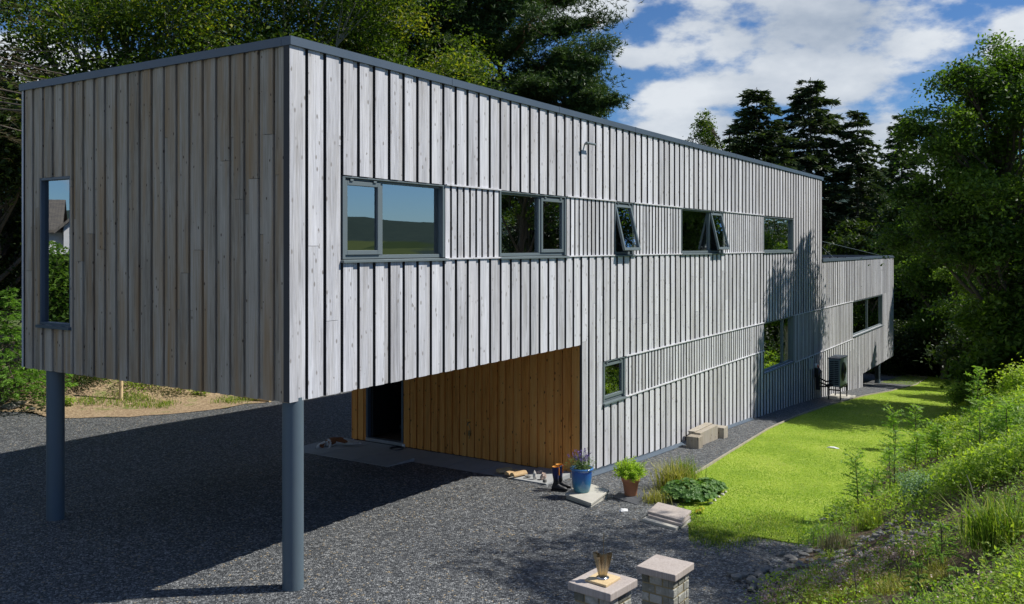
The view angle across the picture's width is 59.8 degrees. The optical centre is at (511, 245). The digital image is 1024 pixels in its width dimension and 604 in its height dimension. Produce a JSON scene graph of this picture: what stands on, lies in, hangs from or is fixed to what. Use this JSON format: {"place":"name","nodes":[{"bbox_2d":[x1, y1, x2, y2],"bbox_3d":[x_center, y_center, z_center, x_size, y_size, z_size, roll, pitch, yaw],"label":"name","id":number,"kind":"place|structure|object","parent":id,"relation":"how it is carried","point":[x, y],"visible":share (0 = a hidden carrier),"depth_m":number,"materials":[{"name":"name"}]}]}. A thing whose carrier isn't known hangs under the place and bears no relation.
{"place":"outdoors","nodes":[
{"label":"outdoors","id":0,"kind":"place"},
{"bbox_2d":[0,0,65,161],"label":"spruce tree","id":1,"kind":"object","parent":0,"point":[17,110],"visible":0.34,"depth_m":17.48,"materials":[{"name":"green plant"}]},
{"bbox_2d":[0,332,263,417],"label":"earth verge","id":2,"kind":"structure","parent":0,"point":[191,402],"depth_m":23.60,"materials":[{"name":"soil"}]},
{"bbox_2d":[0,403,19,408],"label":"rock","id":3,"kind":"object","parent":2,"relation":"on","point":[8,406],"visible":1,"depth_m":22.17,"materials":[{"name":"grey stone"}]},
{"bbox_2d":[0,287,76,408],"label":"cypress bush","id":4,"kind":"object","parent":2,"relation":"on","point":[7,371],"visible":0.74,"depth_m":22.30,"materials":[{"name":"green plant"}]},
{"bbox_2d":[0,50,95,324],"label":"dark tree","id":5,"kind":"object","parent":2,"relation":"on","point":[13,279],"visible":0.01,"depth_m":32.28,"materials":[{"name":"green plant"}]},
{"bbox_2d":[0,19,129,323],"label":"dark tree","id":6,"kind":"object","parent":2,"relation":"on","point":[10,178],"visible":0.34,"depth_m":24.07,"materials":[{"name":"green plant"}]},
{"bbox_2d":[65,393,76,405],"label":"verge weed","id":7,"kind":"object","parent":2,"relation":"on","point":[69,399],"visible":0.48,"depth_m":22.80,"materials":[{"name":"green plant"}]},
{"bbox_2d":[65,373,107,392],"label":"verge shrub","id":8,"kind":"object","parent":2,"relation":"on","point":[80,379],"visible":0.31,"depth_m":23.78,"materials":[{"name":"green plant"}]},
{"bbox_2d":[119,380,122,400],"bbox_3d":[-10.387,3.410,23.661,0.120,1.602,0.108,0,0,0],"label":"wooden stake","id":9,"kind":"object","parent":2,"relation":"on","point":[120,389],"visible":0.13,"depth_m":23.62,"materials":[{"name":"beige wood"}]},
{"bbox_2d":[110,380,157,393],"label":"verge shrub","id":10,"kind":"object","parent":2,"relation":"on","point":[132,383],"visible":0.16,"depth_m":24.25,"materials":[{"name":"green plant"}]},
{"bbox_2d":[0,0,358,140],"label":"beech tree","id":11,"kind":"object","parent":2,"relation":"on","point":[86,20],"visible":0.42,"depth_m":24.83,"materials":[{"name":"green plant"}]},
{"bbox_2d":[107,0,462,69],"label":"beech tree","id":12,"kind":"object","parent":2,"relation":"on","point":[354,13],"visible":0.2,"depth_m":28.14,"materials":[{"name":"green plant"}]},
{"bbox_2d":[327,0,530,88],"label":"pine tree","id":13,"kind":"object","parent":2,"relation":"on","point":[457,5],"visible":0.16,"depth_m":34.42,"materials":[{"name":"green plant"}]},
{"bbox_2d":[65,375,258,408],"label":"verge grass","id":14,"kind":"structure","parent":0,"point":[142,397],"depth_m":23.62,"materials":[{"name":"green plant"}]},
{"bbox_2d":[304,438,570,484],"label":"path","id":15,"kind":"structure","parent":0,"point":[379,454],"depth_m":17.91,"materials":[{"name":"grey concrete"}]},
{"bbox_2d":[316,437,360,448],"bbox_3d":[-3.754,4.187,19.081,1.060,0.209,0.410,0,0,-43],"label":"dog","id":16,"kind":"object","parent":15,"relation":"on","point":[330,442],"visible":1,"depth_m":18.99},
{"bbox_2d":[496,467,512,472],"bbox_3d":[-0.144,4.238,16.877,0.300,0.061,0.136,0,0,-35],"label":"firewood log","id":17,"kind":"object","parent":15,"relation":"on","point":[502,470],"visible":0.96,"depth_m":16.83,"materials":[{"name":"brown wood"}]},
{"bbox_2d":[510,470,527,476],"bbox_3d":[0.125,4.228,16.578,0.320,0.065,0.132,0,0,-40],"label":"firewood log","id":18,"kind":"object","parent":15,"relation":"on","point":[518,473],"visible":1,"depth_m":16.52,"materials":[{"name":"beige wood"}]},
{"bbox_2d":[0,372,924,603],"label":"gravel drive","id":19,"kind":"structure","parent":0,"point":[181,508],"depth_m":13.32,"materials":[{"name":"grey gravel"}]},
{"bbox_2d":[310,17,516,93],"bbox_3d":[-4.293,-1.925,31.117,10.389,12.488,8.477,0,0,0],"label":"beech tree","id":20,"kind":"object","parent":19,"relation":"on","point":[453,65],"visible":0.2,"depth_m":29.27,"materials":[{"name":"green plant"}]},
{"bbox_2d":[19,35,893,591],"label":"timber house","id":21,"kind":"structure","parent":19,"relation":"on","point":[419,259],"depth_m":13.64,"materials":[{"name":"grey wood"}]},
{"bbox_2d":[35,176,70,329],"bbox_3d":[-6.813,0.102,13.339,0.870,2.265,0.170,0,0,33],"label":"window","id":22,"kind":"structure","parent":21,"relation":"in","point":[47,324],"depth_m":13.53,"materials":[{"name":"grey metal"}]},
{"bbox_2d":[371,381,398,435],"bbox_3d":[-2.832,3.095,20.135,0.120,2.250,0.910,0,0,33],"label":"door","id":23,"kind":"structure","parent":21,"relation":"in","point":[384,397],"depth_m":20.08,"materials":[{"name":"glass"}]},
{"bbox_2d":[340,176,448,262],"bbox_3d":[-1.605,-0.343,12.325,0.160,1.115,2.230,0,0,33],"label":"window","id":24,"kind":"structure","parent":21,"relation":"in","point":[346,256],"depth_m":12.02,"materials":[{"name":"grey metal"}]},
{"bbox_2d":[498,191,569,258],"bbox_3d":[0.374,-0.343,15.421,0.160,1.115,2.280,0,0,33],"label":"window","id":25,"kind":"structure","parent":21,"relation":"in","point":[539,251],"depth_m":15.63,"materials":[{"name":"grey metal"}]},
{"bbox_2d":[602,356,627,404],"bbox_3d":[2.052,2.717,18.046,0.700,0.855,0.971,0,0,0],"label":"window","id":26,"kind":"structure","parent":21,"relation":"in","point":[613,371],"depth_m":18.07,"materials":[{"name":"clear glass"}]},
{"bbox_2d":[614,202,640,256],"bbox_3d":[2.361,-0.343,18.389,0.312,1.115,0.940,0,0,33],"label":"window","id":27,"kind":"structure","parent":21,"relation":"in","point":[623,212],"depth_m":18.36,"materials":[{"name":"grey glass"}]},
{"bbox_2d":[681,208,729,254],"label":"window","id":28,"kind":"structure","parent":21,"relation":"in","point":[695,223],"depth_m":22.33,"materials":[{"name":"grey glass"}]},
{"bbox_2d":[763,216,794,252],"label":"window","id":29,"kind":"structure","parent":21,"relation":"in","point":[777,232],"depth_m":27.99,"materials":[{"name":"clear glass"}]},
{"bbox_2d":[763,316,794,373],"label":"window","id":30,"kind":"structure","parent":21,"relation":"in","point":[778,334],"depth_m":27.99,"materials":[{"name":"clear glass"}]},
{"bbox_2d":[853,295,883,336],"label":"window","id":31,"kind":"structure","parent":21,"relation":"in","point":[867,312],"depth_m":39.56,"materials":[{"name":"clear glass"}]},
{"bbox_2d":[393,0,643,104],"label":"pine tree","id":32,"kind":"object","parent":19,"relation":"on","point":[522,36],"visible":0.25,"depth_m":35.77,"materials":[{"name":"green plant"}]},
{"bbox_2d":[551,466,567,490],"bbox_3d":[0.825,4.067,15.574,0.299,0.418,0.117,0,0,6],"label":"rubber boot","id":33,"kind":"object","parent":19,"relation":"on","point":[556,486],"visible":1,"depth_m":15.54,"materials":[{"name":"black rubber"}]},
{"bbox_2d":[556,463,570,488],"bbox_3d":[0.895,4.067,15.740,0.298,0.418,0.118,0,0,0],"label":"rubber boot","id":34,"kind":"object","parent":19,"relation":"on","point":[566,485],"visible":0.57,"depth_m":15.70,"materials":[{"name":"black rubber"}]},
{"bbox_2d":[511,44,635,119],"bbox_3d":[2.159,-1.605,35.903,5.569,12.948,5.251,0,0,20],"label":"pine tree","id":35,"kind":"object","parent":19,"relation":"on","point":[599,102],"visible":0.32,"depth_m":35.21,"materials":[{"name":"green plant"}]},
{"bbox_2d":[566,493,607,506],"bbox_3d":[1.274,4.271,15.100,0.557,0.129,1.136,0,0,25],"label":"step footing","id":36,"kind":"object","parent":19,"relation":"on","point":[599,500],"visible":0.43,"depth_m":14.82,"materials":[{"name":"concrete"}]},
{"bbox_2d":[565,484,608,504],"bbox_3d":[1.274,4.185,15.100,0.599,0.040,1.217,0,0,25],"label":"stone step","id":37,"kind":"object","parent":36,"relation":"on","point":[594,494],"visible":0.76,"depth_m":14.93,"materials":[{"name":"stone"}]},
{"bbox_2d":[564,448,595,492],"bbox_3d":[1.177,3.796,15.143,0.660,0.736,0.625,0,0,15],"label":"potted lavender","id":38,"kind":"object","parent":37,"relation":"on","point":[581,475],"visible":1,"depth_m":15.00,"materials":[{"name":"blue ceramic"}]},
{"bbox_2d":[568,568,636,603],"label":"stone pier","id":39,"kind":"structure","parent":19,"relation":"on","point":[616,592],"depth_m":7.20,"materials":[{"name":"grey stone"}]},
{"bbox_2d":[585,572,619,586],"bbox_3d":[0.744,2.729,7.301,0.210,0.019,0.249,0,0,36],"label":"wooden board","id":40,"kind":"object","parent":39,"relation":"on","point":[593,579],"visible":0.8,"depth_m":7.25,"materials":[{"name":"beige wood"}]},
{"bbox_2d":[593,533,612,579],"bbox_3d":[0.738,2.534,7.302,0.144,0.370,0.112,0,0,29],"label":"metal vase","id":41,"kind":"object","parent":40,"relation":"on","point":[602,561],"visible":1,"depth_m":7.28,"materials":[{"name":"metal"}]},
{"bbox_2d":[613,487,647,504],"bbox_3d":[2.038,4.303,15.300,0.493,0.050,1.007,0,0,23],"label":"slate tile","id":42,"kind":"object","parent":19,"relation":"on","point":[622,496],"visible":0.57,"depth_m":15.15,"materials":[{"name":"grey stone"}]},
{"bbox_2d":[612,455,647,496],"bbox_3d":[2.034,3.949,15.283,0.664,0.655,0.723,0,0,0],"label":"potted herb","id":43,"kind":"object","parent":42,"relation":"on","point":[632,474],"visible":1,"depth_m":15.19,"materials":[{"name":"plant"}]},
{"bbox_2d":[637,487,672,504],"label":"day lily","id":44,"kind":"object","parent":19,"relation":"on","point":[656,497],"visible":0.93,"depth_m":14.96,"materials":[{"name":"plant"}]},
{"bbox_2d":[636,554,693,603],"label":"stone pier","id":45,"kind":"structure","parent":19,"relation":"on","point":[665,580],"depth_m":8.30,"materials":[{"name":"grey stone"}]},
{"bbox_2d":[642,516,690,530],"bbox_3d":[2.370,4.218,13.680,0.517,0.050,0.723,0,0,-44],"label":"stone slab","id":46,"kind":"object","parent":19,"relation":"on","point":[646,519],"depth_m":13.50,"materials":[{"name":"stone"}]},
{"bbox_2d":[648,514,690,526],"bbox_3d":[2.426,4.175,13.740,0.450,0.038,0.783,0,0,-44],"label":"stone slab","id":47,"kind":"object","parent":46,"relation":"on","point":[669,520],"depth_m":13.54,"materials":[{"name":"grey stone"}]},
{"bbox_2d":[648,502,690,522],"bbox_3d":[2.450,4.139,13.860,0.525,0.040,0.824,0,0,-44],"label":"stone slab","id":48,"kind":"object","parent":47,"relation":"on","point":[671,512],"depth_m":13.80,"materials":[{"name":"grey stone"}]},
{"bbox_2d":[644,455,706,490],"bbox_3d":[2.911,4.087,16.127,1.367,0.630,1.336,0,0,0],"label":"day lily","id":49,"kind":"object","parent":19,"relation":"on","point":[668,475],"visible":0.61,"depth_m":16.04,"materials":[{"name":"plant"}]},
{"bbox_2d":[663,450,714,479],"bbox_3d":[3.267,4.148,16.592,1.129,0.603,1.179,0,0,-23],"label":"day lily","id":50,"kind":"object","parent":19,"relation":"on","point":[697,472],"visible":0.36,"depth_m":16.66,"materials":[{"name":"green plant"}]},
{"bbox_2d":[686,434,702,448],"bbox_3d":[4.241,4.568,20.688,0.300,0.320,0.280,0,0,33],"label":"timber block","id":51,"kind":"object","parent":19,"relation":"on","point":[694,441],"depth_m":20.59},
{"bbox_2d":[688,422,717,444],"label":"timber beam","id":52,"kind":"structure","parent":19,"relation":"on","point":[707,431],"depth_m":21.45,"materials":[{"name":"beige wood"}]},
{"bbox_2d":[718,425,727,438],"bbox_3d":[5.188,4.657,22.206,0.300,0.320,0.310,0,0,33],"label":"timber block","id":53,"kind":"object","parent":19,"relation":"on","point":[722,432],"depth_m":22.07,"materials":[{"name":"beige wood"}]},
{"bbox_2d":[695,374,927,472],"bbox_3d":[12.985,5.797,32.919,1.609,2.761,37.190,0,0,30],"label":"edging board","id":54,"kind":"object","parent":19,"relation":"on","point":[727,453],"visible":0.57,"depth_m":25.36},
{"bbox_2d":[825,393,855,399],"bbox_3d":[11.805,5.489,32.101,0.820,0.090,1.400,0,0,33],"label":"concrete pad","id":55,"kind":"object","parent":19,"relation":"on","point":[837,396],"visible":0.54,"depth_m":32.21,"materials":[{"name":"concrete"}]},
{"bbox_2d":[820,354,847,399],"bbox_3d":[11.562,4.740,31.781,0.595,1.560,1.534,0,0,40],"label":"heat pump","id":56,"kind":"object","parent":55,"relation":"on","point":[837,370],"visible":0.98,"depth_m":31.47,"materials":[{"name":"grey metal"}]},
{"bbox_2d":[814,363,821,389],"bbox_3d":[10.802,4.595,31.437,0.146,0.950,0.527,0,0,34],"label":"pipe manifold","id":57,"kind":"object","parent":56,"relation":"attached to","point":[818,371],"visible":1,"depth_m":31.37,"materials":[{"name":"black plastic"}]},
{"bbox_2d":[0,198,936,416],"bbox_3d":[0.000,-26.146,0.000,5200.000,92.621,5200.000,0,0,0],"label":"ground","id":58,"kind":"structure","parent":0,"point":[20,325],"depth_m":41.60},
{"bbox_2d":[682,108,767,160],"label":"pale tree","id":59,"kind":"object","parent":58,"relation":"on","point":[705,132],"visible":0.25,"depth_m":71.91,"materials":[{"name":"green plant"}]},
{"bbox_2d":[721,87,829,239],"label":"fir tree","id":60,"kind":"object","parent":58,"relation":"on","point":[755,128],"visible":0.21,"depth_m":69.04,"materials":[{"name":"green plant"}]},
{"bbox_2d":[772,77,870,254],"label":"fir tree","id":61,"kind":"object","parent":58,"relation":"on","point":[816,159],"visible":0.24,"depth_m":70.83,"materials":[{"name":"green plant"}]},
{"bbox_2d":[822,228,880,254],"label":"dark tree","id":62,"kind":"object","parent":58,"relation":"on","point":[834,240],"depth_m":66.47,"materials":[{"name":"green plant"}]},
{"bbox_2d":[822,110,892,242],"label":"fir tree","id":63,"kind":"object","parent":58,"relation":"on","point":[868,171],"visible":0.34,"depth_m":69.41,"materials":[{"name":"green plant"}]},
{"bbox_2d":[849,167,895,228],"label":"fir tree","id":64,"kind":"object","parent":58,"relation":"on","point":[881,170],"visible":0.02,"depth_m":81.49,"materials":[{"name":"green plant"}]},
{"bbox_2d":[822,200,933,320],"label":"dark tree","id":65,"kind":"object","parent":58,"relation":"on","point":[856,231],"visible":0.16,"depth_m":54.46,"materials":[{"name":"green plant"}]},
{"bbox_2d":[867,113,933,230],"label":"fir tree","id":66,"kind":"object","parent":58,"relation":"on","point":[888,157],"visible":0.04,"depth_m":75.72,"materials":[{"name":"green plant"}]},
{"bbox_2d":[870,194,935,237],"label":"dark tree","id":67,"kind":"object","parent":58,"relation":"on","point":[888,203],"depth_m":59.61,"materials":[{"name":"green plant"}]},
{"bbox_2d":[867,315,948,376],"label":"dark bush","id":68,"kind":"object","parent":58,"relation":"on","point":[893,365],"visible":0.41,"depth_m":48.52,"materials":[{"name":"green plant"}]},
{"bbox_2d":[883,318,958,377],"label":"dark bush","id":69,"kind":"object","parent":58,"relation":"on","point":[934,372],"visible":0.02,"depth_m":48.81,"materials":[{"name":"green plant"}]},
{"bbox_2d":[900,312,956,376],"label":"dark bush","id":70,"kind":"object","parent":58,"relation":"on","point":[930,372],"visible":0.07,"depth_m":48.78,"materials":[{"name":"green plant"}]},
{"bbox_2d":[0,0,1023,209],"label":"sky","id":71,"kind":"structure","parent":0,"point":[681,59],"materials":[{"name":"blue"}]},
{"bbox_2d":[654,369,968,543],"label":"lawn","id":72,"kind":"structure","parent":0,"point":[802,475],"depth_m":19.90,"materials":[{"name":"green plant"}]},
{"bbox_2d":[660,477,717,502],"bbox_3d":[3.025,4.162,15.249,1.006,0.389,1.027,0,0,0],"label":"lady mantle","id":73,"kind":"object","parent":72,"relation":"on","point":[676,490],"visible":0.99,"depth_m":15.03,"materials":[{"name":"green plant"}]},
{"bbox_2d":[697,477,728,492],"bbox_3d":[3.533,4.278,15.948,0.686,0.280,0.680,0,0,0],"label":"lady mantle","id":74,"kind":"object","parent":72,"relation":"on","point":[719,486],"visible":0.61,"depth_m":15.82,"materials":[{"name":"green plant"}]},
{"bbox_2d":[688,504,804,554],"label":"edge grass","id":75,"kind":"structure","parent":72,"relation":"on","point":[710,534],"depth_m":13.29,"materials":[{"name":"green plant"}]},
{"bbox_2d":[859,467,885,497],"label":"rowan sapling","id":76,"kind":"object","parent":72,"relation":"on","point":[870,485],"visible":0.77,"depth_m":15.17,"materials":[{"name":"green plant"}]},
{"bbox_2d":[880,403,905,446],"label":"rowan sapling","id":77,"kind":"object","parent":72,"relation":"on","point":[893,420],"visible":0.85,"depth_m":21.01,"materials":[{"name":"green plant"}]},
{"bbox_2d":[897,403,928,438],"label":"rowan sapling","id":78,"kind":"object","parent":72,"relation":"on","point":[915,416],"visible":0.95,"depth_m":21.65,"materials":[{"name":"green plant"}]},
{"bbox_2d":[872,216,967,378],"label":"ash tree","id":79,"kind":"object","parent":72,"relation":"on","point":[923,288],"visible":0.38,"depth_m":46.47,"materials":[{"name":"green plant"}]},
{"bbox_2d":[930,412,960,430],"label":"bank shrub","id":80,"kind":"object","parent":72,"relation":"on","point":[944,419],"visible":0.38,"depth_m":23.15,"materials":[{"name":"green plant"}]},
{"bbox_2d":[752,385,1023,603],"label":"bank","id":81,"kind":"structure","parent":0,"point":[969,554],"depth_m":10.72,"materials":[{"name":"green plant"}]},
{"bbox_2d":[815,548,836,559],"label":"heather","id":82,"kind":"object","parent":81,"relation":"on","point":[827,554],"visible":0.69,"depth_m":11.58,"materials":[{"name":"green plant"}]},
{"bbox_2d":[813,529,860,553],"bbox_3d":[4.414,3.967,11.993,0.616,0.259,0.587,0,0,0],"label":"heather","id":83,"kind":"object","parent":81,"relation":"on","point":[836,539],"visible":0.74,"depth_m":11.97,"materials":[{"name":"plant"}]},
{"bbox_2d":[725,501,962,593],"bbox_3d":[4.581,3.785,11.488,2.502,0.979,4.137,0,0,44],"label":"rubble","id":84,"kind":"object","parent":81,"relation":"on","point":[760,571],"visible":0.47,"depth_m":11.28,"materials":[{"name":"grey stone"}]},
{"bbox_2d":[756,529,934,603],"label":"stonecrop","id":85,"kind":"object","parent":81,"relation":"on","point":[765,595],"visible":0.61,"depth_m":10.28,"materials":[{"name":"green plant"}]},
{"bbox_2d":[841,448,880,513],"bbox_3d":[5.482,3.765,14.039,0.628,1.149,0.471,0,0,0],"label":"rowan sapling","id":86,"kind":"object","parent":81,"relation":"on","point":[856,465],"visible":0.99,"depth_m":14.01,"materials":[{"name":"green plant"}]},
{"bbox_2d":[852,498,895,531],"bbox_3d":[5.185,3.891,12.792,0.612,0.459,0.591,0,0,24],"label":"grass tussock","id":87,"kind":"object","parent":81,"relation":"on","point":[869,515],"depth_m":12.78,"materials":[{"name":"green plant"}]},
{"bbox_2d":[798,542,960,603],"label":"dry grass","id":88,"kind":"structure","parent":81,"relation":"on","point":[931,570],"depth_m":9.53,"materials":[{"name":"plant"}]},
{"bbox_2d":[735,380,1023,603],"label":"bank weeds","id":89,"kind":"object","parent":81,"relation":"on","point":[971,467],"visible":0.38,"depth_m":11.44,"materials":[{"name":"green plant"}]},
{"bbox_2d":[875,440,901,496],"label":"rowan sapling","id":90,"kind":"object","parent":81,"relation":"on","point":[884,463],"visible":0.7,"depth_m":14.94,"materials":[{"name":"green plant"}]},
{"bbox_2d":[883,429,914,496],"bbox_3d":[6.277,3.599,14.537,0.454,1.248,0.498,0,0,0],"label":"rowan sapling","id":91,"kind":"object","parent":81,"relation":"on","point":[894,455],"visible":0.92,"depth_m":14.54,"materials":[{"name":"green plant"}]},
{"bbox_2d":[891,465,939,504],"bbox_3d":[5.907,3.499,13.046,0.768,0.627,0.750,0,0,0],"label":"round shrub","id":92,"kind":"object","parent":81,"relation":"on","point":[912,485],"visible":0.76,"depth_m":12.96,"materials":[{"name":"green plant"}]},
{"bbox_2d":[901,561,931,592],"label":"spruce sapling","id":93,"kind":"object","parent":81,"relation":"on","point":[917,577],"visible":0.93,"depth_m":8.64,"materials":[{"name":"green plant"}]},
{"bbox_2d":[901,429,936,471],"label":"rowan sapling","id":94,"kind":"object","parent":81,"relation":"on","point":[914,452],"visible":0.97,"depth_m":16.70,"materials":[{"name":"green plant"}]},
{"bbox_2d":[919,418,955,460],"bbox_3d":[8.210,3.796,17.197,0.670,0.875,0.633,0,0,27],"label":"rowan sapling","id":95,"kind":"object","parent":81,"relation":"on","point":[933,436],"visible":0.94,"depth_m":17.16,"materials":[{"name":"green plant"}]},
{"bbox_2d":[860,29,1023,355],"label":"ash tree","id":96,"kind":"object","parent":81,"relation":"on","point":[981,179],"visible":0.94,"depth_m":27.98,"materials":[{"name":"green plant"}]},
{"bbox_2d":[917,520,969,564],"bbox_3d":[4.465,3.180,9.278,0.440,0.612,0.529,0,0,0],"label":"spruce sapling","id":97,"kind":"object","parent":81,"relation":"on","point":[940,542],"visible":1,"depth_m":9.28,"materials":[{"name":"green plant"}]},
{"bbox_2d":[925,296,968,376],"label":"dark bush","id":98,"kind":"object","parent":81,"relation":"on","point":[946,334],"depth_m":45.56,"materials":[{"name":"green plant"}]},
{"bbox_2d":[913,325,996,384],"bbox_3d":[19.491,3.652,34.041,7.412,4.298,5.720,0,0,0],"label":"dark bush","id":99,"kind":"object","parent":81,"relation":"on","point":[938,355],"visible":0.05,"depth_m":34.13,"materials":[{"name":"green plant"}]},
{"bbox_2d":[938,565,971,597],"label":"spruce sapling","id":100,"kind":"object","parent":81,"relation":"on","point":[949,570],"visible":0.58,"depth_m":7.97,"materials":[{"name":"green plant"}]},
{"bbox_2d":[929,265,986,379],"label":"ash tree","id":101,"kind":"object","parent":81,"relation":"on","point":[957,285],"visible":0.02,"depth_m":40.46,"materials":[{"name":"green plant"}]},
{"bbox_2d":[937,380,978,406],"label":"bank shrub","id":102,"kind":"object","parent":81,"relation":"on","point":[958,395],"visible":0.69,"depth_m":29.50,"materials":[{"name":"green plant"}]},
{"bbox_2d":[913,481,1023,556],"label":"grass tussock","id":103,"kind":"object","parent":81,"relation":"on","point":[989,522],"depth_m":8.45,"materials":[{"name":"green plant"}]},
{"bbox_2d":[964,365,992,418],"bbox_3d":[10.551,3.518,20.198,0.566,1.661,0.635,0,0,0],"label":"rowan sapling","id":104,"kind":"object","parent":81,"relation":"on","point":[975,397],"visible":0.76,"depth_m":20.14,"materials":[{"name":"green plant"}]},
{"bbox_2d":[936,283,1023,399],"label":"dark bush","id":105,"kind":"object","parent":81,"relation":"on","point":[981,320],"visible":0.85,"depth_m":27.43,"materials":[{"name":"green plant"}]},
{"bbox_2d":[954,434,1005,455],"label":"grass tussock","id":106,"kind":"object","parent":81,"relation":"on","point":[976,440],"depth_m":14.84,"materials":[{"name":"green plant"}]},
{"bbox_2d":[959,392,1001,447],"bbox_3d":[7.538,3.009,14.402,0.620,1.274,0.615,0,0,0],"label":"rowan sapling","id":107,"kind":"object","parent":81,"relation":"on","point":[980,412],"visible":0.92,"depth_m":14.38,"materials":[{"name":"green plant"}]},
{"bbox_2d":[976,393,1023,436],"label":"bank shrub","id":108,"kind":"object","parent":81,"relation":"on","point":[1015,417],"visible":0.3,"depth_m":14.70,"materials":[{"name":"green plant"}]},
{"bbox_2d":[980,396,1023,440],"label":"rowan sapling","id":109,"kind":"object","parent":81,"relation":"on","point":[1004,425],"visible":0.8,"depth_m":14.27,"materials":[{"name":"green plant"}]},
{"bbox_2d":[981,352,1023,401],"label":"bank shrub","id":110,"kind":"object","parent":81,"relation":"on","point":[1011,379],"visible":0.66,"depth_m":20.30,"materials":[{"name":"green plant"}]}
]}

